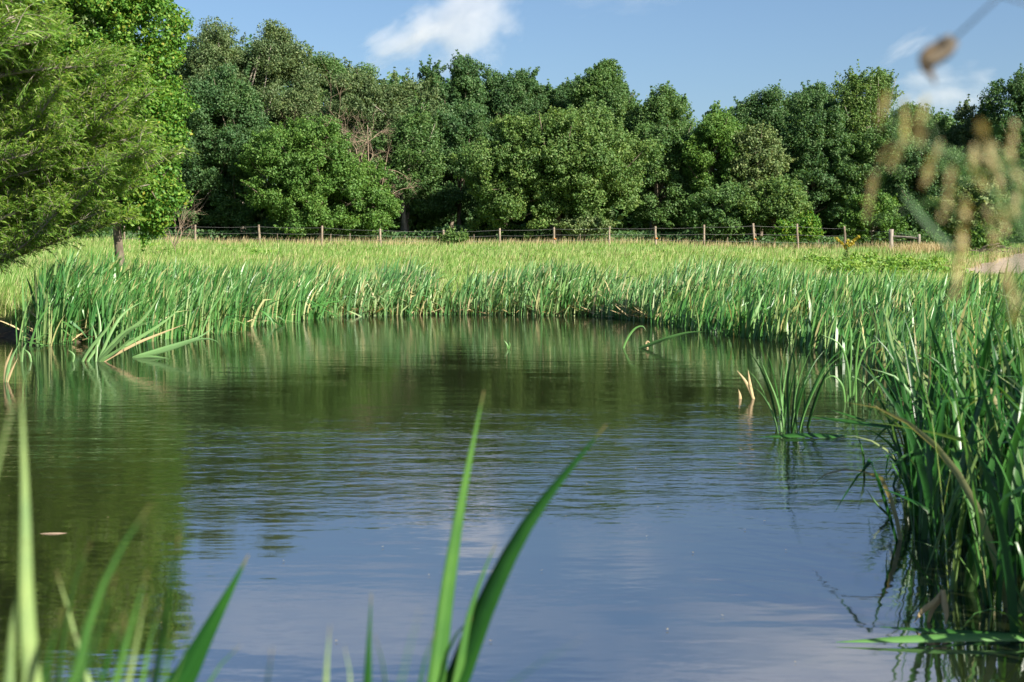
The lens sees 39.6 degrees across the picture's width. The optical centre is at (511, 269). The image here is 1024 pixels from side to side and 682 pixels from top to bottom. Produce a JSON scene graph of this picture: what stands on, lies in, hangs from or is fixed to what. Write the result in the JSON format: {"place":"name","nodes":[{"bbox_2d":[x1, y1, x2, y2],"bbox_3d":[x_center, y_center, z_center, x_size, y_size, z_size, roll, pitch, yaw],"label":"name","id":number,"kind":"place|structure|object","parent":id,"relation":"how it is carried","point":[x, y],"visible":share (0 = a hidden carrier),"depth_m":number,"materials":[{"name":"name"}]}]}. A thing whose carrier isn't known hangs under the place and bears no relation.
{"place":"outdoors","nodes":[
{"label":"outdoors","id":0,"kind":"place"},
{"bbox_2d":[0,241,1014,498],"bbox_3d":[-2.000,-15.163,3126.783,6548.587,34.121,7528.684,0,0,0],"label":"ground","id":1,"kind":"structure","parent":0,"point":[6,333],"depth_m":27.87,"materials":[{"name":"soil"}]},
{"bbox_2d":[0,390,16,460],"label":"reed plant","id":2,"kind":"object","parent":1,"relation":"on","point":[3,442],"visible":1,"depth_m":0.95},
{"bbox_2d":[4,380,41,681],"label":"reed plant","id":3,"kind":"object","parent":1,"relation":"on","point":[29,649],"visible":1,"depth_m":1.10,"materials":[{"name":"plant"}]},
{"bbox_2d":[0,0,65,70],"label":"feathery tree","id":4,"kind":"object","parent":1,"relation":"on","point":[21,17],"visible":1,"depth_m":11.93,"materials":[{"name":"green plant"}]},
{"bbox_2d":[0,3,93,118],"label":"broadleaf tree","id":5,"kind":"object","parent":1,"relation":"on","point":[84,19],"visible":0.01,"depth_m":46.58,"materials":[{"name":"green plant"}]},
{"bbox_2d":[55,542,91,681],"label":"reed plant","id":6,"kind":"object","parent":1,"relation":"on","point":[60,660],"visible":0.86,"depth_m":1.25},
{"bbox_2d":[0,0,197,274],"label":"feathery tree","id":7,"kind":"object","parent":1,"relation":"on","point":[46,148],"visible":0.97,"depth_m":23.40,"materials":[{"name":"green plant"}]},
{"bbox_2d":[67,504,150,681],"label":"reed plant","id":8,"kind":"object","parent":1,"relation":"on","point":[79,660],"visible":0.96,"depth_m":1.05,"materials":[{"name":"plant"}]},
{"bbox_2d":[43,607,177,681],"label":"reed plant","id":9,"kind":"object","parent":1,"relation":"on","point":[45,677],"visible":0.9,"depth_m":1.05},
{"bbox_2d":[77,570,147,681],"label":"reed plant","id":10,"kind":"object","parent":1,"relation":"on","point":[121,655],"visible":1,"depth_m":1.10,"materials":[{"name":"plant"}]},
{"bbox_2d":[44,0,200,266],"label":"broadleaf tree","id":11,"kind":"object","parent":1,"relation":"on","point":[163,197],"visible":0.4,"depth_m":32.62,"materials":[{"name":"green plant"}]},
{"bbox_2d":[101,608,160,681],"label":"reed plant","id":12,"kind":"object","parent":1,"relation":"on","point":[104,671],"visible":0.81,"depth_m":1.30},
{"bbox_2d":[79,40,193,228],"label":"broadleaf tree","id":13,"kind":"object","parent":1,"relation":"on","point":[174,72],"visible":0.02,"depth_m":128.44,"materials":[{"name":"green plant"}]},
{"bbox_2d":[151,535,178,681],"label":"reed plant","id":14,"kind":"object","parent":1,"relation":"on","point":[156,670],"visible":1,"depth_m":1.20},
{"bbox_2d":[144,82,202,233],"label":"broadleaf tree","id":15,"kind":"object","parent":1,"relation":"on","point":[172,229],"visible":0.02,"depth_m":117.07,"materials":[{"name":"green plant"}]},
{"bbox_2d":[162,190,200,255],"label":"bare shrub","id":16,"kind":"object","parent":1,"relation":"on","point":[174,243],"visible":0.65,"depth_m":72.02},
{"bbox_2d":[172,622,240,681],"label":"reed plant","id":17,"kind":"object","parent":1,"relation":"on","point":[179,669],"visible":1,"depth_m":1.40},
{"bbox_2d":[166,554,248,681],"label":"reed plant","id":18,"kind":"object","parent":1,"relation":"on","point":[196,654],"visible":0.96,"depth_m":1.70,"materials":[{"name":"plant"}]},
{"bbox_2d":[167,61,273,240],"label":"broadleaf tree","id":19,"kind":"object","parent":1,"relation":"on","point":[203,170],"visible":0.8,"depth_m":112.37,"materials":[{"name":"green plant"}]},
{"bbox_2d":[171,16,326,231],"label":"broadleaf tree","id":20,"kind":"object","parent":1,"relation":"on","point":[278,58],"visible":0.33,"depth_m":126.55,"materials":[{"name":"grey plant"}]},
{"bbox_2d":[267,647,272,681],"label":"reed plant","id":21,"kind":"object","parent":1,"relation":"on","point":[269,666],"visible":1,"depth_m":1.10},
{"bbox_2d":[234,112,403,241],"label":"broadleaf tree","id":22,"kind":"object","parent":1,"relation":"on","point":[309,190],"visible":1,"depth_m":108.22,"materials":[{"name":"green plant"}]},
{"bbox_2d":[324,626,329,681],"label":"reed plant","id":23,"kind":"object","parent":1,"relation":"on","point":[326,668],"visible":1,"depth_m":1.25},
{"bbox_2d":[290,40,380,227],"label":"broadleaf tree","id":24,"kind":"object","parent":1,"relation":"on","point":[330,63],"visible":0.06,"depth_m":130.68,"materials":[{"name":"green plant"}]},
{"bbox_2d":[283,56,422,239],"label":"bare tree","id":25,"kind":"object","parent":1,"relation":"on","point":[356,153],"visible":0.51,"depth_m":112.14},
{"bbox_2d":[363,592,371,681],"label":"reed plant","id":26,"kind":"object","parent":1,"relation":"on","point":[368,671],"visible":1,"depth_m":1.55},
{"bbox_2d":[315,56,447,231],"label":"broadleaf tree","id":27,"kind":"object","parent":1,"relation":"on","point":[372,99],"visible":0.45,"depth_m":120.29,"materials":[{"name":"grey plant"}]},
{"bbox_2d":[344,631,435,681],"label":"reed plant","id":28,"kind":"object","parent":1,"relation":"on","point":[421,674],"visible":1,"depth_m":1.30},
{"bbox_2d":[361,90,450,240],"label":"broadleaf tree","id":29,"kind":"object","parent":1,"relation":"on","point":[411,129],"visible":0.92,"depth_m":115.98,"materials":[{"name":"green plant"}]},
{"bbox_2d":[400,608,420,681],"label":"reed plant","id":30,"kind":"object","parent":1,"relation":"on","point":[401,680],"visible":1,"depth_m":0.85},
{"bbox_2d":[411,49,489,228],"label":"broadleaf tree","id":31,"kind":"object","parent":1,"relation":"on","point":[463,86],"visible":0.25,"depth_m":123.27,"materials":[{"name":"green plant"}]},
{"bbox_2d":[439,226,468,243],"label":"shrub","id":32,"kind":"object","parent":1,"relation":"on","point":[449,236],"visible":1,"depth_m":99.07,"materials":[{"name":"green plant"}]},
{"bbox_2d":[419,95,497,227],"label":"broadleaf tree","id":33,"kind":"object","parent":1,"relation":"on","point":[459,127],"visible":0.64,"depth_m":117.09,"materials":[{"name":"green plant"}]},
{"bbox_2d":[470,62,549,223],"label":"broadleaf tree","id":34,"kind":"object","parent":1,"relation":"on","point":[507,94],"visible":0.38,"depth_m":128.84,"materials":[{"name":"green plant"}]},
{"bbox_2d":[427,391,605,681],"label":"reed plant","id":35,"kind":"object","parent":1,"relation":"on","point":[480,613],"visible":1,"depth_m":1.75,"materials":[{"name":"plant"}]},
{"bbox_2d":[11,235,1023,280],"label":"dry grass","id":36,"kind":"structure","parent":1,"relation":"on","point":[923,246],"depth_m":99.10,"materials":[{"name":"plant"}]},
{"bbox_2d":[54,219,1023,248],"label":"undergrowth","id":37,"kind":"object","parent":1,"relation":"on","point":[683,234],"visible":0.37,"depth_m":111.82,"materials":[{"name":"green plant"}]},
{"bbox_2d":[66,34,1022,245],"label":"woodland","id":38,"kind":"object","parent":1,"relation":"on","point":[626,224],"visible":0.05,"depth_m":136.65,"materials":[{"name":"green plant"}]},
{"bbox_2d":[524,74,581,230],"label":"broadleaf tree","id":39,"kind":"object","parent":1,"relation":"on","point":[557,96],"visible":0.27,"depth_m":131.72,"materials":[{"name":"green plant"}]},
{"bbox_2d":[132,242,976,276],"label":"weeds","id":40,"kind":"object","parent":1,"relation":"on","point":[858,263],"visible":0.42,"depth_m":58.79,"materials":[{"name":"green plant"}]},
{"bbox_2d":[447,90,666,240],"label":"broadleaf tree","id":41,"kind":"object","parent":1,"relation":"on","point":[559,164],"visible":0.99,"depth_m":107.84,"materials":[{"name":"green plant"}]},
{"bbox_2d":[123,223,1023,248],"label":"wire fence","id":42,"kind":"object","parent":1,"relation":"on","point":[891,233],"visible":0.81,"depth_m":100.18,"materials":[{"name":"brown wood"}]},
{"bbox_2d":[552,210,614,241],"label":"shrub","id":43,"kind":"object","parent":1,"relation":"on","point":[590,225],"visible":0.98,"depth_m":107.61,"materials":[{"name":"green plant"}]},
{"bbox_2d":[565,58,642,213],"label":"broadleaf tree","id":44,"kind":"object","parent":1,"relation":"on","point":[603,78],"visible":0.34,"depth_m":125.93,"materials":[{"name":"green plant"}]},
{"bbox_2d":[624,80,699,232],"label":"broadleaf tree","id":45,"kind":"object","parent":1,"relation":"on","point":[673,106],"visible":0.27,"depth_m":122.99,"materials":[{"name":"green plant"}]},
{"bbox_2d":[631,110,698,238],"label":"broadleaf tree","id":46,"kind":"object","parent":1,"relation":"on","point":[658,207],"visible":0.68,"depth_m":116.67,"materials":[{"name":"green plant"}]},
{"bbox_2d":[678,100,750,243],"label":"broadleaf tree","id":47,"kind":"object","parent":1,"relation":"on","point":[713,131],"visible":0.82,"depth_m":114.95,"materials":[{"name":"green plant"}]},
{"bbox_2d":[685,177,752,243],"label":"shrub","id":48,"kind":"object","parent":1,"relation":"on","point":[705,209],"visible":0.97,"depth_m":106.90,"materials":[{"name":"green plant"}]},
{"bbox_2d":[716,119,798,245],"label":"broadleaf tree","id":49,"kind":"object","parent":1,"relation":"on","point":[761,149],"visible":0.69,"depth_m":113.74,"materials":[{"name":"green plant"}]},
{"bbox_2d":[714,79,800,235],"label":"broadleaf tree","id":50,"kind":"object","parent":1,"relation":"on","point":[752,110],"visible":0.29,"depth_m":128.81,"materials":[{"name":"green plant"}]},
{"bbox_2d":[737,174,814,247],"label":"shrub","id":51,"kind":"object","parent":1,"relation":"on","point":[775,198],"visible":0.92,"depth_m":105.86,"materials":[{"name":"green plant"}]},
{"bbox_2d":[769,210,825,245],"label":"shrub","id":52,"kind":"object","parent":1,"relation":"on","point":[784,230],"visible":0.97,"depth_m":103.72,"materials":[{"name":"green plant"}]},
{"bbox_2d":[782,79,842,235],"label":"broadleaf tree","id":53,"kind":"object","parent":1,"relation":"on","point":[816,88],"visible":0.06,"depth_m":130.83,"materials":[{"name":"green plant"}]},
{"bbox_2d":[777,91,858,225],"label":"broadleaf tree","id":54,"kind":"object","parent":1,"relation":"on","point":[804,143],"visible":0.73,"depth_m":115.71,"materials":[{"name":"green plant"}]},
{"bbox_2d":[834,235,860,260],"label":"yellow wildflower","id":55,"kind":"object","parent":1,"relation":"on","point":[847,245],"visible":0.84,"depth_m":61.95,"materials":[{"name":"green plant"}]},
{"bbox_2d":[820,115,916,243],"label":"broadleaf tree","id":56,"kind":"object","parent":1,"relation":"on","point":[865,150],"visible":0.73,"depth_m":114.73,"materials":[{"name":"green plant"}]},
{"bbox_2d":[827,59,916,231],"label":"broadleaf tree","id":57,"kind":"object","parent":1,"relation":"on","point":[860,97],"visible":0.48,"depth_m":127.17,"materials":[{"name":"green plant"}]},
{"bbox_2d":[837,189,911,244],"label":"shrub","id":58,"kind":"object","parent":1,"relation":"on","point":[885,204],"visible":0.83,"depth_m":103.42,"materials":[{"name":"green plant"}]},
{"bbox_2d":[873,369,925,426],"bbox_3d":[2.185,0.928,7.898,0.381,0.758,0.006,0,0,0],"label":"arching leaf","id":59,"kind":"object","parent":1,"relation":"on","point":[913,398],"visible":0.31,"depth_m":7.90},
{"bbox_2d":[893,228,939,247],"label":"shrub","id":60,"kind":"object","parent":1,"relation":"on","point":[926,236],"visible":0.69,"depth_m":98.72,"materials":[{"name":"green plant"}]},
{"bbox_2d":[813,266,1023,633],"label":"reeds","id":61,"kind":"object","parent":1,"relation":"on","point":[941,455],"visible":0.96,"depth_m":6.12,"materials":[{"name":"green plant"}]},
{"bbox_2d":[888,101,964,232],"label":"broadleaf tree","id":62,"kind":"object","parent":1,"relation":"on","point":[941,123],"visible":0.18,"depth_m":128.57,"materials":[{"name":"green plant"}]},
{"bbox_2d":[874,139,984,234],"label":"broadleaf tree","id":63,"kind":"object","parent":1,"relation":"on","point":[917,161],"visible":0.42,"depth_m":112.71,"materials":[{"name":"green plant"}]},
{"bbox_2d":[876,89,1023,277],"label":"grass stem","id":64,"kind":"object","parent":1,"relation":"on","point":[883,104],"visible":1,"depth_m":0.77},
{"bbox_2d":[927,354,979,488],"bbox_3d":[2.115,0.844,6.798,0.281,0.896,0.006,0,0,0],"label":"arching leaf","id":65,"kind":"object","parent":1,"relation":"on","point":[968,411],"visible":0.33,"depth_m":6.80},
{"bbox_2d":[889,96,1023,218],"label":"grass stem","id":66,"kind":"object","parent":1,"relation":"on","point":[904,120],"visible":0.98,"depth_m":0.77,"materials":[{"name":"plant"}]},
{"bbox_2d":[900,140,1019,250],"bbox_3d":[0.269,0.456,0.762,0.122,1.052,0.018,0,0,-9],"label":"grass stem","id":67,"kind":"object","parent":1,"relation":"on","point":[937,234],"visible":0.95,"depth_m":0.76,"materials":[{"name":"plant"}]},
{"bbox_2d":[912,95,1023,231],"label":"grass stem","id":68,"kind":"object","parent":1,"relation":"on","point":[918,127],"visible":1,"depth_m":0.65,"materials":[{"name":"plant"}]},
{"bbox_2d":[926,170,1010,239],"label":"broadleaf tree","id":69,"kind":"object","parent":1,"relation":"on","point":[977,203],"visible":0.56,"depth_m":102.69,"materials":[{"name":"green plant"}]},
{"bbox_2d":[918,0,1023,83],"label":"grass stem","id":70,"kind":"object","parent":1,"relation":"on","point":[940,50],"visible":1,"depth_m":0.85,"materials":[{"name":"brown plant"}]},
{"bbox_2d":[942,94,1003,179],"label":"broadleaf tree","id":71,"kind":"object","parent":1,"relation":"on","point":[967,135],"visible":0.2,"depth_m":126.34,"materials":[{"name":"green plant"}]},
{"bbox_2d":[939,162,1023,220],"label":"grass stem","id":72,"kind":"object","parent":1,"relation":"on","point":[946,202],"visible":0.98,"depth_m":0.68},
{"bbox_2d":[949,188,1021,299],"bbox_3d":[0.261,0.469,0.724,0.081,1.021,0.017,0,0,-13],"label":"grass stem","id":73,"kind":"object","parent":1,"relation":"on","point":[960,243],"visible":1,"depth_m":0.72,"materials":[{"name":"plant"}]},
{"bbox_2d":[955,243,1023,255],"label":"weeds","id":74,"kind":"object","parent":1,"relation":"on","point":[983,248],"visible":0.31,"depth_m":83.86,"materials":[{"name":"green plant"}]},
{"bbox_2d":[965,218,1018,251],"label":"shrub","id":75,"kind":"object","parent":1,"relation":"on","point":[979,238],"visible":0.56,"depth_m":87.49,"materials":[{"name":"green plant"}]},
{"bbox_2d":[962,63,1023,197],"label":"broadleaf tree","id":76,"kind":"object","parent":1,"relation":"on","point":[1014,88],"visible":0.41,"depth_m":122.91,"materials":[{"name":"green plant"}]},
{"bbox_2d":[967,143,1023,203],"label":"grass stem","id":77,"kind":"object","parent":1,"relation":"on","point":[980,182],"visible":0.93,"depth_m":0.75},
{"bbox_2d":[976,120,1023,180],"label":"grass stem","id":78,"kind":"object","parent":1,"relation":"on","point":[990,161],"visible":1,"depth_m":0.62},
{"bbox_2d":[979,142,1023,244],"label":"broadleaf tree","id":79,"kind":"object","parent":1,"relation":"on","point":[1005,189],"visible":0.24,"depth_m":108.81,"materials":[{"name":"green plant"}]},
{"bbox_2d":[984,203,1019,276],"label":"grass stem","id":80,"kind":"object","parent":1,"relation":"on","point":[992,235],"visible":1,"depth_m":0.74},
{"bbox_2d":[989,141,1023,225],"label":"grass stem","id":81,"kind":"object","parent":1,"relation":"on","point":[999,182],"visible":0.73,"depth_m":0.77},
{"bbox_2d":[999,248,1023,325],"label":"grass stem","id":82,"kind":"object","parent":1,"relation":"on","point":[1007,283],"visible":1,"depth_m":0.70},
{"bbox_2d":[1001,181,1023,234],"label":"grass stem","id":83,"kind":"object","parent":1,"relation":"on","point":[1008,221],"visible":0.79,"depth_m":0.76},
{"bbox_2d":[1005,121,1023,181],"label":"grass stem","id":84,"kind":"object","parent":1,"relation":"on","point":[1015,173],"visible":0.94,"depth_m":0.71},
{"bbox_2d":[0,314,1023,681],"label":"water","id":85,"kind":"structure","parent":0,"point":[286,470],"depth_m":7.15,"materials":[{"name":"liquid"}]},
{"bbox_2d":[3,344,18,381],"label":"dry reed","id":86,"kind":"object","parent":85,"relation":"in","point":[7,375],"visible":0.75,"depth_m":15.17,"materials":[{"name":"beige plant"}]},
{"bbox_2d":[21,343,31,361],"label":"bent reed","id":87,"kind":"object","parent":85,"relation":"in","point":[29,355],"visible":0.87,"depth_m":18.55,"materials":[{"name":"green plant"}]},
{"bbox_2d":[81,289,182,361],"bbox_3d":[-4.963,0.772,18.548,1.330,1.088,0.601,0,0,0],"label":"reed clump","id":88,"kind":"object","parent":85,"relation":"in","point":[125,346],"visible":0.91,"depth_m":18.56,"materials":[{"name":"green plant"}]},
{"bbox_2d":[132,327,220,357],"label":"fallen reed","id":89,"kind":"object","parent":85,"relation":"in","point":[149,354],"visible":0.97,"depth_m":19.35,"materials":[{"name":"green plant"}]},
{"bbox_2d":[14,245,341,346],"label":"reeds","id":90,"kind":"object","parent":85,"relation":"in","point":[220,300],"visible":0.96,"depth_m":26.24,"materials":[{"name":"green plant"}]},
{"bbox_2d":[1,293,671,340],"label":"reed litter","id":91,"kind":"object","parent":85,"relation":"on","point":[443,310],"visible":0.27,"depth_m":36.08,"materials":[{"name":"plant"}]},
{"bbox_2d":[238,252,835,321],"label":"reeds","id":92,"kind":"object","parent":85,"relation":"in","point":[546,286],"visible":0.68,"depth_m":37.42,"materials":[{"name":"green plant"}]},
{"bbox_2d":[623,326,703,347],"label":"bent reed","id":93,"kind":"object","parent":85,"relation":"in","point":[646,345],"visible":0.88,"depth_m":21.58,"materials":[{"name":"green plant"}]},
{"bbox_2d":[738,371,754,398],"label":"dry reed","id":94,"kind":"object","parent":85,"relation":"in","point":[749,387],"visible":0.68,"depth_m":13.23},
{"bbox_2d":[745,328,846,433],"bbox_3d":[2.111,0.903,10.611,0.877,0.971,0.465,0,0,-37],"label":"reed clump","id":95,"kind":"object","parent":85,"relation":"in","point":[783,405],"visible":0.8,"depth_m":10.60,"materials":[{"name":"green plant"}]},
{"bbox_2d":[762,433,846,437],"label":"floating leaf","id":96,"kind":"object","parent":85,"relation":"on","point":[805,435],"visible":0.98,"depth_m":10.16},
{"bbox_2d":[649,262,1023,432],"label":"reeds","id":97,"kind":"object","parent":85,"relation":"in","point":[837,297],"visible":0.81,"depth_m":22.65,"materials":[{"name":"green plant"}]},
{"bbox_2d":[833,410,866,420],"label":"fallen reed","id":98,"kind":"object","parent":85,"relation":"on","point":[857,418],"visible":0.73,"depth_m":11.32,"materials":[{"name":"green plant"}]},
{"bbox_2d":[806,416,899,429],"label":"fallen reed","id":99,"kind":"object","parent":85,"relation":"on","point":[858,422],"visible":0.8,"depth_m":10.81,"materials":[{"name":"green plant"}]},
{"bbox_2d":[857,433,864,473],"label":"bent reed","id":100,"kind":"object","parent":85,"relation":"in","point":[863,457],"visible":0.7,"depth_m":8.36,"materials":[{"name":"green plant"}]},
{"bbox_2d":[821,310,907,401],"bbox_3d":[3.197,0.846,13.155,0.838,1.064,0.925,0,0,0],"label":"reed clump","id":101,"kind":"object","parent":85,"relation":"in","point":[867,386],"visible":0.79,"depth_m":12.96,"materials":[{"name":"green plant"}]},
{"bbox_2d":[866,489,887,515],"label":"bent reed","id":102,"kind":"object","parent":85,"relation":"in","point":[880,507],"visible":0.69,"depth_m":6.87,"materials":[{"name":"green plant"}]},
{"bbox_2d":[907,540,933,585],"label":"arching leaf","id":103,"kind":"object","parent":85,"relation":"on","point":[919,567],"visible":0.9,"depth_m":5.40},
{"bbox_2d":[914,590,948,624],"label":"dry reed","id":104,"kind":"object","parent":85,"relation":"in","point":[936,601],"visible":0.94,"depth_m":4.82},
{"bbox_2d":[840,633,1023,642],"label":"floating leaf","id":105,"kind":"object","parent":85,"relation":"on","point":[940,638],"visible":1,"depth_m":4.55,"materials":[{"name":"plant"}]},
{"bbox_2d":[884,627,1021,633],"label":"floating leaf","id":106,"kind":"object","parent":85,"relation":"on","point":[939,631],"visible":0.66,"depth_m":4.63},
{"bbox_2d":[923,484,986,578],"bbox_3d":[1.728,1.032,5.499,0.278,0.415,0.005,0,0,0],"label":"arching leaf","id":107,"kind":"object","parent":85,"relation":"on","point":[952,503],"visible":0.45,"depth_m":5.50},
{"bbox_2d":[0,141,1023,349],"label":"grass","id":108,"kind":"structure","parent":0,"point":[645,261],"depth_m":68.05,"materials":[{"name":"plant"}]},
{"bbox_2d":[43,0,1023,182],"label":"sky","id":109,"kind":"structure","parent":0,"point":[709,50],"materials":[{"name":"blue"}]},
{"bbox_2d":[959,252,1023,274],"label":"dirt road","id":110,"kind":"structure","parent":0,"point":[998,266],"depth_m":67.42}
]}

